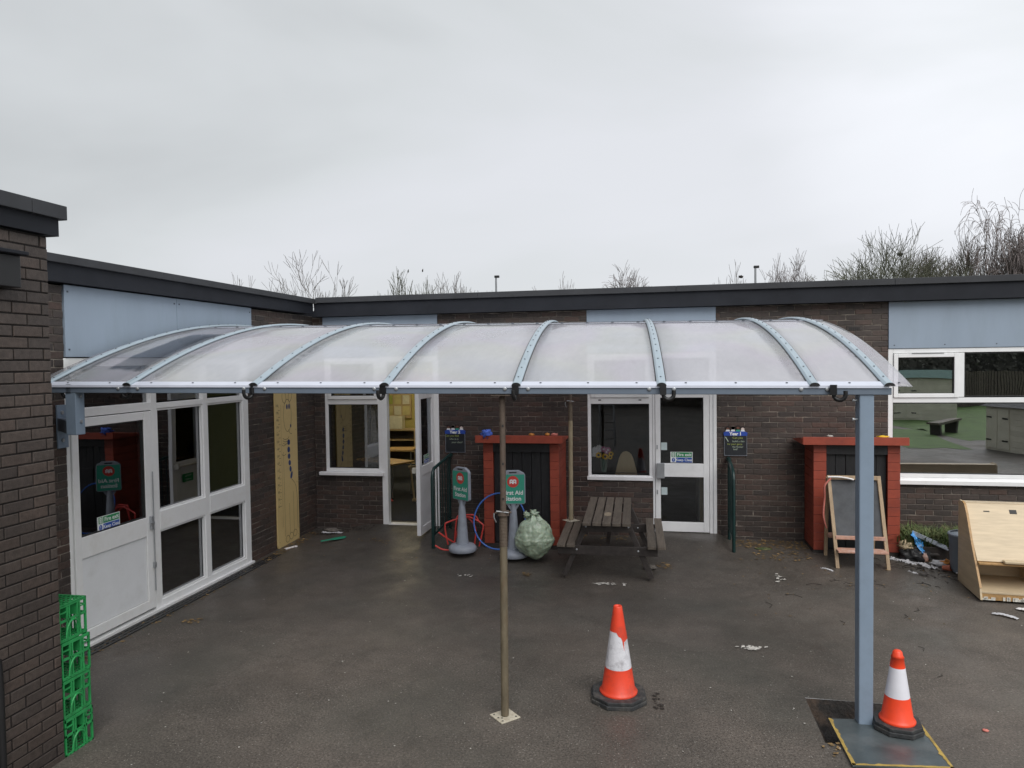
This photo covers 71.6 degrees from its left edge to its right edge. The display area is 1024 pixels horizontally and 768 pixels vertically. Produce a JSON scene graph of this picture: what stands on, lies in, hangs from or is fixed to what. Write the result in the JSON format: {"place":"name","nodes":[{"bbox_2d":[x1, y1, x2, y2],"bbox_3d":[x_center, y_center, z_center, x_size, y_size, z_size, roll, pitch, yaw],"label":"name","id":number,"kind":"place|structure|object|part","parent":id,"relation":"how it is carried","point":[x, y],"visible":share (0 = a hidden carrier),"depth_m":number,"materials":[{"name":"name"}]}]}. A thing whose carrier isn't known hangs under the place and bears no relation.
{"place":"outdoors","nodes":[
{"label":"outdoors","id":0,"kind":"place"},
{"bbox_2d":[408,465,416,501],"bbox_3d":[-1.478,1.837,13.322,0.880,0.633,0.264,-2,2,-24],"label":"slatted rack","id":1,"kind":"object","parent":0,"point":[413,499],"visible":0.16,"depth_m":13.17,"materials":[{"name":"brown wood"}]},
{"bbox_2d":[52,477,1023,767],"bbox_3d":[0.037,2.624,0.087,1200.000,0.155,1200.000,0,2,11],"label":"ground","id":2,"kind":"structure","parent":0,"point":[416,681],"depth_m":6.38,"materials":[{"name":"grey asphalt"}]},
{"bbox_2d":[0,659,6,767],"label":"drain pipe","id":3,"kind":"object","parent":2,"relation":"on","point":[3,753],"visible":1,"depth_m":4.37,"materials":[{"name":"black plastic"}]},
{"bbox_2d":[0,190,66,767],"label":"brick wing","id":4,"kind":"structure","parent":2,"relation":"on","point":[30,650],"depth_m":4.63,"materials":[{"name":"brown brick"}]},
{"bbox_2d":[0,247,28,287],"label":"wall light","id":5,"kind":"object","parent":4,"relation":"attached to","point":[10,272],"visible":1,"depth_m":4.39,"materials":[{"name":"black metal"}]},
{"bbox_2d":[63,702,93,757],"bbox_3d":[-3.245,2.454,5.059,0.392,0.260,0.257,0,2,11],"label":"milk crate","id":6,"kind":"object","parent":2,"relation":"on","point":[76,723],"visible":0.35,"depth_m":5.06,"materials":[{"name":"green plastic"}]},
{"bbox_2d":[62,668,90,719],"bbox_3d":[-3.256,2.188,5.047,0.392,0.260,0.257,0,2,10],"label":"milk crate","id":7,"kind":"object","parent":6,"relation":"on","point":[75,685],"visible":0.45,"depth_m":5.05,"materials":[{"name":"green plastic"}]},
{"bbox_2d":[60,631,90,681],"bbox_3d":[-3.257,1.922,5.046,0.392,0.260,0.257,0,2,12],"label":"milk crate","id":8,"kind":"object","parent":7,"relation":"on","point":[75,645],"visible":0.41,"depth_m":5.04,"materials":[{"name":"green plastic"}]},
{"bbox_2d":[58,594,86,643],"bbox_3d":[-3.273,1.657,5.024,0.392,0.260,0.257,0,2,10],"label":"milk crate","id":9,"kind":"object","parent":8,"relation":"on","point":[70,607],"visible":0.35,"depth_m":5.03,"materials":[{"name":"green plastic"}]},
{"bbox_2d":[88,395,233,416],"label":"classroom","id":10,"kind":"structure","parent":2,"relation":"on","point":[167,401],"depth_m":11.74,"materials":[{"name":"carpet"}]},
{"bbox_2d":[65,554,280,662],"bbox_3d":[-3.786,2.493,7.681,0.130,0.013,4.800,0,2,11],"label":"drain channel","id":11,"kind":"object","parent":2,"relation":"on","point":[96,648],"visible":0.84,"depth_m":7.81,"materials":[{"name":"grey metal"}]},
{"bbox_2d":[47,252,316,658],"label":"wing","id":12,"kind":"structure","parent":2,"relation":"on","point":[160,506],"depth_m":7.93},
{"bbox_2d":[69,411,156,640],"bbox_3d":[-4.025,1.385,7.217,0.120,2.145,1.075,0,2,11],"label":"door","id":13,"kind":"structure","parent":12,"relation":"in","point":[112,489],"depth_m":7.20,"materials":[{"name":"plastic"}]},
{"bbox_2d":[273,393,299,548],"bbox_3d":[-3.345,1.203,10.546,0.023,2.410,0.630,0,2,11],"label":"height chart","id":14,"kind":"object","parent":12,"relation":"attached to","point":[286,464],"visible":0.96,"depth_m":10.51,"materials":[{"name":"beige wood"}]},
{"bbox_2d":[51,316,899,724],"bbox_3d":[-0.320,0.886,8.005,7.170,3.331,5.045,-1,2,9],"label":"canopy","id":15,"kind":"object","parent":12,"relation":"attached to","point":[71,418],"visible":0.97,"depth_m":5.82,"materials":[{"name":"metal"}]},
{"bbox_2d":[232,275,252,286],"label":"bare tree","id":16,"kind":"object","parent":2,"relation":"on","point":[239,281],"visible":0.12,"depth_m":49.09,"materials":[{"name":"grey plant"}]},
{"bbox_2d":[263,250,357,307],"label":"bare tree","id":17,"kind":"object","parent":2,"relation":"on","point":[295,293],"visible":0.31,"depth_m":47.76,"materials":[{"name":"brown plant"}]},
{"bbox_2d":[324,528,340,531],"bbox_3d":[-2.824,2.313,11.209,0.338,0.079,0.117,0,2,11],"label":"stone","id":18,"kind":"object","parent":2,"relation":"on","point":[331,530],"visible":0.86,"depth_m":11.18,"materials":[{"name":"grey stone"}]},
{"bbox_2d":[321,536,345,541],"bbox_3d":[-2.667,2.316,10.609,0.379,0.012,0.105,-5,4,-27],"label":"green scoop","id":19,"kind":"object","parent":2,"relation":"on","point":[341,537],"visible":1,"depth_m":10.60,"materials":[{"name":"green plastic"}]},
{"bbox_2d":[379,268,439,295],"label":"bare tree","id":20,"kind":"object","parent":2,"relation":"on","point":[402,286],"visible":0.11,"depth_m":46.96,"materials":[{"name":"brown plant"}]},
{"bbox_2d":[388,362,432,520],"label":"classroom","id":21,"kind":"structure","parent":2,"relation":"on","point":[403,506],"depth_m":15.54,"materials":[{"name":"carpet"}]},
{"bbox_2d":[388,370,411,417],"bbox_3d":[-3.219,0.258,18.467,1.250,1.250,0.058,0,2,11],"label":"notice board","id":22,"kind":"object","parent":21,"relation":"attached to","point":[400,404],"visible":0.37,"depth_m":18.37,"materials":[{"name":"yellow paper"}]},
{"bbox_2d":[390,458,413,497],"bbox_3d":[-2.556,1.820,13.942,1.200,0.650,0.600,1,2,36],"label":"classroom table","id":23,"kind":"object","parent":21,"relation":"on","point":[393,461],"visible":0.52,"depth_m":13.69,"materials":[{"name":"brown wood"}]},
{"bbox_2d":[390,428,415,463],"bbox_3d":[-2.835,1.573,18.172,0.900,0.870,0.400,0,2,11],"label":"bookcase","id":24,"kind":"object","parent":21,"relation":"on","point":[404,437],"visible":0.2,"depth_m":18.34,"materials":[{"name":"brown wood"}]},
{"bbox_2d":[389,416,404,428],"bbox_3d":[-2.941,0.973,18.069,0.380,0.320,0.200,0,2,11],"label":"display box","id":25,"kind":"object","parent":24,"relation":"on","point":[396,422],"visible":0.86,"depth_m":17.97,"materials":[{"name":"paper"}]},
{"bbox_2d":[390,447,415,475],"bbox_3d":[-2.695,1.760,15.804,1.100,0.650,0.600,-1,2,3],"label":"classroom table","id":26,"kind":"object","parent":21,"relation":"on","point":[393,449],"visible":0.32,"depth_m":15.74,"materials":[{"name":"brown wood"}]},
{"bbox_2d":[430,453,452,548],"bbox_3d":[-1.038,1.718,10.567,0.069,1.255,0.994,0,2,11],"label":"handrail","id":27,"kind":"object","parent":2,"relation":"on","point":[449,456],"visible":0.95,"depth_m":10.45,"materials":[{"name":"green metal"}]},
{"bbox_2d":[431,271,474,293],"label":"bare tree","id":28,"kind":"object","parent":2,"relation":"on","point":[443,285],"visible":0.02,"depth_m":45.85,"materials":[{"name":"grey plant"}]},
{"bbox_2d":[435,514,483,550],"bbox_3d":[-0.747,2.078,9.976,0.688,0.471,0.215,-1,2,-12],"label":"red tube frame","id":29,"kind":"object","parent":2,"relation":"on","point":[467,517],"visible":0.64,"depth_m":10.00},
{"bbox_2d":[449,466,476,553],"bbox_3d":[-0.688,1.719,9.770,0.390,1.155,0.390,1,3,44],"label":"first aid sign","id":30,"kind":"object","parent":2,"relation":"on","point":[461,476],"visible":1,"depth_m":9.72,"materials":[{"name":"grey plastic"}]},
{"bbox_2d":[494,275,498,291],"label":"lamp post","id":31,"kind":"object","parent":2,"relation":"on","point":[496,276],"visible":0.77,"depth_m":45.83,"materials":[{"name":"grey metal"}]},
{"bbox_2d":[473,492,524,549],"bbox_3d":[-0.175,1.907,9.878,0.753,0.752,0.282,0,2,11],"label":"hula hoop","id":32,"kind":"object","parent":2,"relation":"on","point":[474,519],"visible":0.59,"depth_m":9.92,"materials":[{"name":"blue plastic"}]},
{"bbox_2d":[490,394,519,723],"bbox_3d":[-0.052,1.302,5.437,0.239,2.438,0.424,0,2,11],"label":"steel prop","id":33,"kind":"object","parent":2,"relation":"on","point":[505,714],"visible":1,"depth_m":5.43,"materials":[{"name":"grey metal"}]},
{"bbox_2d":[506,470,526,559],"bbox_3d":[0.019,1.732,9.527,0.390,1.155,0.390,-1,2,1],"label":"first aid sign","id":34,"kind":"object","parent":2,"relation":"on","point":[515,487],"visible":0.84,"depth_m":9.49,"materials":[{"name":"grey plastic"}]},
{"bbox_2d":[475,435,567,549],"bbox_3d":[0.182,1.514,10.329,1.240,1.623,0.930,0,2,11],"label":"play hutch","id":35,"kind":"object","parent":2,"relation":"on","point":[539,461],"visible":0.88,"depth_m":9.99,"materials":[{"name":"red wood"}]},
{"bbox_2d":[480,429,492,438],"bbox_3d":[-0.361,0.702,9.986,0.167,0.142,0.185,-2,2,-25],"label":"crumpled rag","id":36,"kind":"object","parent":35,"relation":"on","point":[486,432],"visible":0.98,"depth_m":9.93,"materials":[{"name":"blue fabric"}]},
{"bbox_2d":[514,509,554,558],"bbox_3d":[0.298,1.991,9.401,0.549,0.669,0.473,0,2,11],"label":"rubbish bag","id":37,"kind":"object","parent":2,"relation":"on","point":[534,538],"visible":1,"depth_m":9.25,"materials":[{"name":"green plastic"}]},
{"bbox_2d":[84,524,1011,764],"bbox_3d":[1.291,2.359,7.279,10.352,0.158,6.558,0,2,11],"label":"debris","id":38,"kind":"object","parent":2,"relation":"on","point":[749,646],"visible":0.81,"depth_m":8.94,"materials":[{"name":"brown plant"}]},
{"bbox_2d":[532,271,575,289],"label":"bare tree","id":39,"kind":"object","parent":2,"relation":"on","point":[562,284],"visible":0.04,"depth_m":46.19,"materials":[{"name":"grey plant"}]},
{"bbox_2d":[557,497,665,578],"bbox_3d":[1.310,1.982,9.234,1.293,0.712,1.630,0,2,10],"label":"picnic table","id":40,"kind":"object","parent":2,"relation":"on","point":[572,547],"visible":1,"depth_m":8.69,"materials":[{"name":"brown wood"}]},
{"bbox_2d":[564,339,579,521],"bbox_3d":[0.819,0.631,9.872,0.239,2.512,0.424,0,2,11],"label":"steel prop","id":41,"kind":"object","parent":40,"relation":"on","point":[570,402],"visible":1,"depth_m":9.87,"materials":[{"name":"grey metal"}]},
{"bbox_2d":[591,604,646,710],"bbox_3d":[0.844,2.130,5.643,0.430,0.745,0.430,-1,2,5],"label":"traffic cone","id":42,"kind":"object","parent":2,"relation":"on","point":[617,688],"visible":1,"depth_m":5.56,"materials":[{"name":"plastic"}]},
{"bbox_2d":[601,263,645,287],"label":"bare tree","id":43,"kind":"object","parent":2,"relation":"on","point":[621,284],"visible":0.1,"depth_m":43.66,"materials":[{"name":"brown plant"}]},
{"bbox_2d":[592,358,708,476],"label":"classroom","id":44,"kind":"structure","parent":2,"relation":"on","point":[618,429],"depth_m":15.28,"materials":[{"name":"carpet"}]},
{"bbox_2d":[615,451,636,474],"bbox_3d":[1.780,1.597,10.998,0.400,1.170,0.420,0,2,11],"label":"plywood chair","id":45,"kind":"object","parent":44,"relation":"on","point":[626,465],"visible":0.38,"depth_m":10.78,"materials":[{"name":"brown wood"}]},
{"bbox_2d":[649,564,656,569],"bbox_3d":[1.758,2.319,8.997,0.168,0.082,0.111,0,2,11],"label":"stone","id":46,"kind":"object","parent":2,"relation":"on","point":[653,567],"visible":0.58,"depth_m":8.97,"materials":[{"name":"grey stone"}]},
{"bbox_2d":[304,274,1023,540],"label":"wing","id":47,"kind":"structure","parent":2,"relation":"on","point":[883,325],"depth_m":10.29,"materials":[{"name":"brown brick"}]},
{"bbox_2d":[319,357,383,475],"bbox_3d":[-2.568,0.517,11.351,1.090,1.885,0.150,0,2,11],"label":"window","id":48,"kind":"structure","parent":47,"relation":"in","point":[353,421],"depth_m":11.37,"materials":[{"name":"plastic"}]},
{"bbox_2d":[412,394,435,535],"bbox_3d":[-1.347,1.159,10.723,0.148,2.110,0.730,0,2,11],"label":"door","id":49,"kind":"structure","parent":47,"relation":"in","point":[424,403],"depth_m":10.61,"materials":[{"name":"plastic"}]},
{"bbox_2d":[445,424,464,451],"bbox_3d":[-0.880,0.841,11.008,0.330,0.438,0.018,0,2,11],"label":"year board","id":50,"kind":"object","parent":47,"relation":"attached to","point":[454,440],"visible":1,"depth_m":11.01,"materials":[{"name":"black wood"}]},
{"bbox_2d":[592,445,613,471],"bbox_3d":[1.364,1.115,10.711,0.353,0.422,0.134,0,2,11],"label":"flower vase","id":51,"kind":"object","parent":47,"relation":"on","point":[603,458],"visible":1,"depth_m":10.66,"materials":[{"name":"grey glass"}]},
{"bbox_2d":[587,353,652,480],"bbox_3d":[1.595,0.486,10.540,0.963,1.885,0.110,0,2,11],"label":"window","id":52,"kind":"structure","parent":47,"relation":"in","point":[646,357],"depth_m":10.50,"materials":[{"name":"plastic"}]},
{"bbox_2d":[655,394,709,532],"bbox_3d":[2.481,1.126,10.348,0.764,2.075,0.125,0,2,11],"label":"door","id":53,"kind":"structure","parent":47,"relation":"in","point":[681,464],"depth_m":10.35,"materials":[{"name":"plastic"}]},
{"bbox_2d":[723,425,746,455],"bbox_3d":[3.209,0.811,10.191,0.330,0.438,0.018,0,2,11],"label":"year board","id":54,"kind":"object","parent":47,"relation":"attached to","point":[735,443],"visible":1,"depth_m":10.19,"materials":[{"name":"black wood"}]},
{"bbox_2d":[888,347,1023,486],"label":"window","id":55,"kind":"structure","parent":47,"relation":"in","point":[958,394],"depth_m":9.64,"materials":[{"name":"plastic"}]},
{"bbox_2d":[696,478,702,521],"bbox_3d":[3.179,1.732,11.155,0.520,0.850,0.615,0,2,11],"label":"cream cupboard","id":56,"kind":"object","parent":2,"relation":"on","point":[699,498],"visible":0.12,"depth_m":10.91,"materials":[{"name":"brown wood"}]},
{"bbox_3d":[3.120,1.743,10.860,0.480,0.750,0.014,0,2,11],"label":"door","id":57,"kind":"part","parent":56,"relation":"part of","materials":[{"name":"wood"}]},
{"bbox_2d":[714,259,745,283],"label":"bare tree","id":58,"kind":"object","parent":2,"relation":"on","point":[734,278],"visible":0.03,"depth_m":43.30,"materials":[{"name":"grey plant"}]},
{"bbox_2d":[726,457,735,552],"bbox_3d":[3.054,1.683,9.893,0.069,1.255,0.714,0,2,11],"label":"handrail","id":59,"kind":"object","parent":2,"relation":"on","point":[731,503],"visible":0.98,"depth_m":9.79,"materials":[{"name":"green metal"}]},
{"bbox_2d":[753,265,758,282],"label":"lamp post","id":60,"kind":"object","parent":2,"relation":"on","point":[756,266],"visible":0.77,"depth_m":42.70,"materials":[{"name":"grey metal"}]},
{"bbox_2d":[754,547,770,549],"bbox_3d":[3.425,2.251,9.699,0.245,0.029,0.139,-1,2,-9],"label":"moss patch","id":61,"kind":"object","parent":2,"relation":"on","point":[763,548],"visible":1,"depth_m":9.67,"materials":[{"name":"green plant"}]},
{"bbox_2d":[759,248,816,282],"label":"bare tree","id":62,"kind":"object","parent":2,"relation":"on","point":[784,278],"visible":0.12,"depth_m":42.82,"materials":[{"name":"brown plant"}]},
{"bbox_2d":[806,698,881,743],"bbox_3d":[2.571,2.590,5.228,0.643,0.193,0.670,0,2,11],"label":"pit","id":63,"kind":"object","parent":2,"relation":"in","point":[823,710],"visible":0.2,"depth_m":5.54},
{"bbox_2d":[792,437,909,555],"bbox_3d":[4.543,1.481,9.585,1.305,1.598,0.680,0,2,11],"label":"play hutch","id":64,"kind":"object","parent":2,"relation":"on","point":[825,457],"visible":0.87,"depth_m":9.39,"materials":[{"name":"red wood"}]},
{"bbox_2d":[823,475,890,569],"bbox_3d":[4.346,1.731,9.031,0.741,1.136,0.607,0,2,11],"label":"chalkboard easel","id":65,"kind":"object","parent":2,"relation":"on","point":[839,494],"visible":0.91,"depth_m":8.97,"materials":[{"name":"brown wood"}]},
{"bbox_2d":[766,557,1004,676],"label":"twigs","id":66,"kind":"object","parent":2,"relation":"on","point":[878,584],"visible":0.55,"depth_m":8.45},
{"bbox_2d":[828,718,953,767],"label":"road plate","id":67,"kind":"object","parent":2,"relation":"on","point":[866,746],"visible":0.88,"depth_m":4.84,"materials":[{"name":"metal"}]},
{"bbox_2d":[873,649,924,739],"bbox_3d":[2.768,2.188,5.098,0.320,0.567,0.320,0,2,19],"label":"traffic cone","id":68,"kind":"object","parent":67,"relation":"on","point":[894,717],"visible":0.97,"depth_m":5.04,"materials":[{"name":"plastic"}]},
{"bbox_2d":[806,221,988,280],"bbox_3d":[21.191,-3.974,40.304,9.552,10.256,11.913,1,2,40],"label":"bare tree","id":69,"kind":"object","parent":2,"relation":"on","point":[881,272],"visible":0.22,"depth_m":39.09,"materials":[{"name":"brown plant"}]},
{"bbox_2d":[890,556,937,568],"bbox_3d":[5.092,2.255,8.993,0.169,0.045,0.566,-2,2,-38],"label":"cloth strip","id":70,"kind":"object","parent":2,"relation":"on","point":[921,563],"visible":0.98,"depth_m":8.98,"materials":[{"name":"white fabric"}]},
{"bbox_2d":[898,548,931,561],"bbox_3d":[5.166,2.226,9.154,0.370,0.265,0.319,-1,2,-9],"label":"black sack","id":71,"kind":"object","parent":2,"relation":"on","point":[911,554],"visible":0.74,"depth_m":9.08,"materials":[{"name":"black plastic"}]},
{"bbox_2d":[896,540,912,549],"bbox_3d":[5.126,2.105,9.209,0.254,0.183,0.157,0,2,11],"label":"tan cloth","id":72,"kind":"object","parent":71,"relation":"on","point":[906,546],"visible":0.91,"depth_m":9.17,"materials":[{"name":"beige fabric"}]},
{"bbox_2d":[922,553,927,561],"bbox_3d":[5.257,2.220,9.030,0.082,0.157,0.070,0,2,11],"label":"pink scrap","id":73,"kind":"object","parent":2,"relation":"on","point":[924,556],"visible":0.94,"depth_m":9.01,"materials":[{"name":"pink plastic"}]},
{"bbox_2d":[897,520,957,552],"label":"weeds","id":74,"kind":"object","parent":2,"relation":"on","point":[939,536],"visible":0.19,"depth_m":9.32,"materials":[{"name":"green plant"}]},
{"bbox_2d":[911,546,949,559],"bbox_3d":[5.811,2.175,9.357,1.240,0.190,0.660,0,2,11],"label":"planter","id":75,"kind":"object","parent":2,"relation":"on","point":[943,553],"visible":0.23,"depth_m":9.09,"materials":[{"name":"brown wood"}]},
{"bbox_2d":[926,544,939,557],"bbox_3d":[5.433,2.224,9.231,0.492,0.283,0.358,0,2,11],"label":"dark rubbish heap","id":76,"kind":"object","parent":2,"relation":"on","point":[936,555],"visible":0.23,"depth_m":9.09,"materials":[{"name":"black plastic"}]},
{"bbox_2d":[911,532,923,552],"bbox_3d":[5.246,2.057,9.160,0.142,0.276,0.194,-2,2,-34],"label":"blue wrapper","id":77,"kind":"object","parent":76,"relation":"on","point":[919,545],"visible":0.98,"depth_m":9.15,"materials":[{"name":"blue plastic"}]},
{"bbox_2d":[912,530,948,550],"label":"plastic trim","id":78,"kind":"structure","parent":76,"relation":"on","point":[934,542],"depth_m":9.14,"materials":[{"name":"grey plastic"}]},
{"bbox_2d":[928,559,947,566],"bbox_3d":[5.375,2.254,8.919,0.309,0.128,0.208,0,2,26],"label":"plastic wrap","id":79,"kind":"object","parent":2,"relation":"on","point":[938,563],"visible":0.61,"depth_m":8.89,"materials":[{"name":"white plastic"}]},
{"bbox_2d":[941,559,949,564],"bbox_3d":[5.451,2.226,8.855,0.212,0.096,0.124,0,2,11],"label":"orange scrap","id":80,"kind":"object","parent":79,"relation":"on","point":[946,561],"visible":0.43,"depth_m":8.83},
{"bbox_2d":[942,565,951,570],"bbox_3d":[5.320,2.244,8.681,0.080,0.083,0.100,-3,3,-44],"label":"plant pot","id":81,"kind":"object","parent":2,"relation":"on","point":[946,567],"visible":1,"depth_m":8.66,"materials":[{"name":"ceramic"}]},
{"bbox_2d":[897,232,1003,277],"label":"bare tree","id":82,"kind":"object","parent":2,"relation":"on","point":[927,259],"visible":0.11,"depth_m":41.57,"materials":[{"name":"brown plant"}]},
{"bbox_2d":[947,530,957,572],"bbox_3d":[5.523,2.045,8.584,0.450,0.470,0.450,0,2,11],"label":"plastic bin","id":83,"kind":"object","parent":2,"relation":"on","point":[953,543],"visible":0.29,"depth_m":8.57,"materials":[{"name":"grey plastic"}]},
{"bbox_2d":[893,352,1023,473],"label":"playground","id":84,"kind":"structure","parent":2,"relation":"on","point":[983,438],"depth_m":14.06,"materials":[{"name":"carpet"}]},
{"bbox_2d":[933,214,1023,274],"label":"bare tree","id":85,"kind":"object","parent":2,"relation":"on","point":[1002,267],"visible":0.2,"depth_m":41.23,"materials":[{"name":"brown plant"}]},
{"bbox_2d":[954,188,1023,275],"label":"bare tree","id":86,"kind":"object","parent":2,"relation":"on","point":[1019,254],"visible":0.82,"depth_m":39.43,"materials":[{"name":"brown plant"}]},
{"bbox_2d":[958,500,1023,601],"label":"play unit","id":87,"kind":"object","parent":2,"relation":"on","point":[990,550],"visible":1,"depth_m":8.01,"materials":[{"name":"beige wood"}]},
{"bbox_2d":[991,612,1018,618],"bbox_3d":[5.054,2.369,7.276,0.064,0.018,0.234,-2,2,-40],"label":"paper scrap","id":88,"kind":"object","parent":2,"relation":"on","point":[1008,615],"visible":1,"depth_m":7.28,"materials":[{"name":"white paper"}]}
]}

